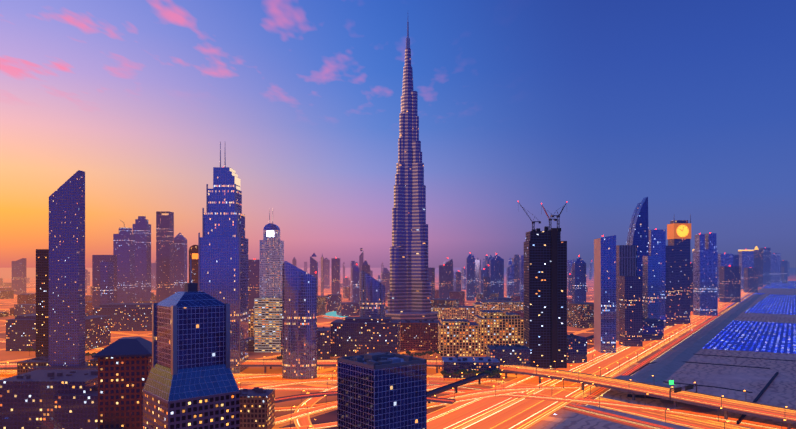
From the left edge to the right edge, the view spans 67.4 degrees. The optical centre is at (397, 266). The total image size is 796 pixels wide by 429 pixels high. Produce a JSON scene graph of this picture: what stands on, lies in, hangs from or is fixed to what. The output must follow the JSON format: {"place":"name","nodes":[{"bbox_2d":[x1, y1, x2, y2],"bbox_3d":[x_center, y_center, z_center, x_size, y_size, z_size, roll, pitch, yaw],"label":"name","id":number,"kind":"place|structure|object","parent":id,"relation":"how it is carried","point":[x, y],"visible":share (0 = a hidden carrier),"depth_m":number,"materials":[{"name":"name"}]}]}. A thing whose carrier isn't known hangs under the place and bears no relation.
{"place":"outdoors","nodes":[
{"label":"outdoors","id":0,"kind":"place"},
{"bbox_2d":[359,270,384,316],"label":"building","id":1,"kind":"structure","parent":0,"point":[371,296],"depth_m":1048.57,"materials":[{"name":"blue glass"}]},
{"bbox_2d":[337,352,426,428],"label":"tower","id":2,"kind":"structure","parent":0,"point":[383,390],"depth_m":274.81,"materials":[{"name":"blue glass"}]},
{"bbox_2d":[0,285,795,428],"bbox_3d":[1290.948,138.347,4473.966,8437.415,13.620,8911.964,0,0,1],"label":"roads","id":3,"kind":"structure","parent":0,"point":[523,402],"depth_m":639.59,"materials":[{"name":"orange asphalt"}]},
{"bbox_2d":[669,384,696,400],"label":"gantry sign","id":4,"kind":"object","parent":3,"relation":"on","point":[679,389],"visible":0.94,"depth_m":607.71,"materials":[{"name":"grey metal"}]},
{"bbox_2d":[0,268,795,428],"bbox_3d":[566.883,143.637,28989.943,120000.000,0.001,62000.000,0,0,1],"label":"ground","id":5,"kind":"structure","parent":0,"point":[780,391],"depth_m":807.00,"materials":[{"name":"grey"}]},
{"bbox_2d":[36,249,48,356],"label":"skyscraper","id":6,"kind":"structure","parent":5,"relation":"on","point":[42,302],"depth_m":783.01,"materials":[{"name":"black glass"}]},
{"bbox_2d":[28,170,97,371],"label":"skyscraper","id":7,"kind":"structure","parent":5,"relation":"on","point":[67,275],"depth_m":727.85,"materials":[{"name":"glass"}]},
{"bbox_2d":[92,337,151,428],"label":"building","id":8,"kind":"structure","parent":5,"relation":"on","point":[124,366],"depth_m":344.16,"materials":[{"name":"brown stone"}]},
{"bbox_2d":[92,211,197,309],"bbox_3d":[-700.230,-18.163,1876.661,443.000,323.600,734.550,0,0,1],"label":"distant skyscrapers","id":9,"kind":"structure","parent":5,"relation":"on","point":[122,274],"depth_m":1961.23,"materials":[{"name":"blue glass"}]},
{"bbox_2d":[143,259,239,428],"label":"tower","id":10,"kind":"structure","parent":5,"relation":"on","point":[190,383],"depth_m":298.42,"materials":[{"name":"blue glass"}]},
{"bbox_2d":[198,142,247,372],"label":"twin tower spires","id":11,"kind":"object","parent":5,"relation":"on","point":[223,259],"visible":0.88,"depth_m":804.77,"materials":[{"name":"blue glass"}]},
{"bbox_2d":[26,347,500,381],"bbox_3d":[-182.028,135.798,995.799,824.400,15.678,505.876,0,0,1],"label":"street trees","id":12,"kind":"object","parent":5,"relation":"on","point":[475,372],"visible":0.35,"depth_m":753.07,"materials":[{"name":"brown plant"}]},
{"bbox_2d":[254,208,283,351],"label":"skyscraper","id":13,"kind":"structure","parent":5,"relation":"on","point":[267,318],"depth_m":1000.70,"materials":[{"name":"beige"}]},
{"bbox_2d":[282,261,316,378],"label":"skyscraper","id":14,"kind":"structure","parent":5,"relation":"on","point":[299,323],"depth_m":759.76,"materials":[{"name":"blue glass"}]},
{"bbox_2d":[0,278,663,428],"bbox_3d":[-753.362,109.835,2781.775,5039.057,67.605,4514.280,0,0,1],"label":"blocks","id":15,"kind":"structure","parent":5,"relation":"on","point":[493,332],"depth_m":947.89,"materials":[{"name":"concrete"}]},
{"bbox_2d":[324,311,347,317],"bbox_3d":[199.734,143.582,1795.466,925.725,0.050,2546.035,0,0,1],"label":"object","id":16,"kind":"structure","parent":5,"relation":"on","point":[333,313],"depth_m":1740.45,"materials":[{"name":"teal liquid"}]},
{"bbox_2d":[7,362,785,428],"bbox_3d":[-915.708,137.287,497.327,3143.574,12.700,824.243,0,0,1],"label":"street lamps","id":17,"kind":"object","parent":5,"relation":"on","point":[494,386],"visible":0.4,"depth_m":606.60,"materials":[{"name":"grey metal"}]},
{"bbox_2d":[12,248,789,311],"bbox_3d":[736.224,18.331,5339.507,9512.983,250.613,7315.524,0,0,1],"label":"distant skyline","id":18,"kind":"structure","parent":5,"relation":"on","point":[488,279],"depth_m":2452.50,"materials":[{"name":"blue glass"}]},
{"bbox_2d":[385,22,437,321],"bbox_3d":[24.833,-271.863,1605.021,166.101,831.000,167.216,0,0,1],"label":"skyscraper","id":19,"kind":"structure","parent":5,"relation":"on","point":[409,295],"depth_m":1580.53,"materials":[{"name":"grey"}]},
{"bbox_2d":[427,335,593,402],"bbox_3d":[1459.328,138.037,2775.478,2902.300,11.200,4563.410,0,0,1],"label":"metro viaduct","id":20,"kind":"object","parent":5,"relation":"on","point":[433,392],"visible":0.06,"depth_m":680.38,"materials":[{"name":"concrete"}]},
{"bbox_2d":[264,289,786,407],"bbox_3d":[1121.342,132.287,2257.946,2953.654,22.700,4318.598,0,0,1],"label":"street lamps","id":21,"kind":"object","parent":5,"relation":"on","point":[627,357],"visible":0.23,"depth_m":768.11,"materials":[{"name":"grey metal"}]},
{"bbox_2d":[524,226,566,368],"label":"tower under construction","id":22,"kind":"structure","parent":5,"relation":"on","point":[545,296],"depth_m":841.47,"materials":[{"name":"grey concrete"}]},
{"bbox_2d":[518,201,566,229],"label":"tower cranes","id":23,"kind":"object","parent":22,"relation":"on","point":[553,215],"visible":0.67,"depth_m":858.37,"materials":[{"name":"grey metal"}]},
{"bbox_2d":[594,235,615,352],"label":"skyscraper","id":24,"kind":"structure","parent":5,"relation":"on","point":[605,293],"depth_m":989.03,"materials":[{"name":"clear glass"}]},
{"bbox_2d":[616,197,717,346],"bbox_3d":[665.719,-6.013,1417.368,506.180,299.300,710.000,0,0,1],"label":"skyscrapers","id":25,"kind":"structure","parent":5,"relation":"on","point":[652,275],"depth_m":1383.42,"materials":[{"name":"blue glass"}]},
{"bbox_2d":[614,294,793,423],"bbox_3d":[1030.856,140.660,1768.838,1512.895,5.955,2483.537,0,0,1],"label":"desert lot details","id":26,"kind":"object","parent":5,"relation":"on","point":[664,368],"visible":0.79,"depth_m":872.40,"materials":[{"name":"black"}]},
{"bbox_2d":[690,246,787,311],"bbox_3d":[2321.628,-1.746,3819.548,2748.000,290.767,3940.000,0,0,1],"label":"distant buildings","id":27,"kind":"structure","parent":5,"relation":"on","point":[751,270],"depth_m":3257.55,"materials":[{"name":"blue glass"}]},
{"bbox_2d":[0,0,795,267],"label":"sky","id":28,"kind":"structure","parent":0,"point":[601,108],"materials":[{"name":"blue"}]},
{"bbox_2d":[702,281,795,353],"bbox_3d":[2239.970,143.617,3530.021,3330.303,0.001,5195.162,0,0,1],"label":"blue lit fields","id":29,"kind":"structure","parent":0,"point":[755,336],"depth_m":1313.82,"materials":[{"name":"blue"}]}
]}

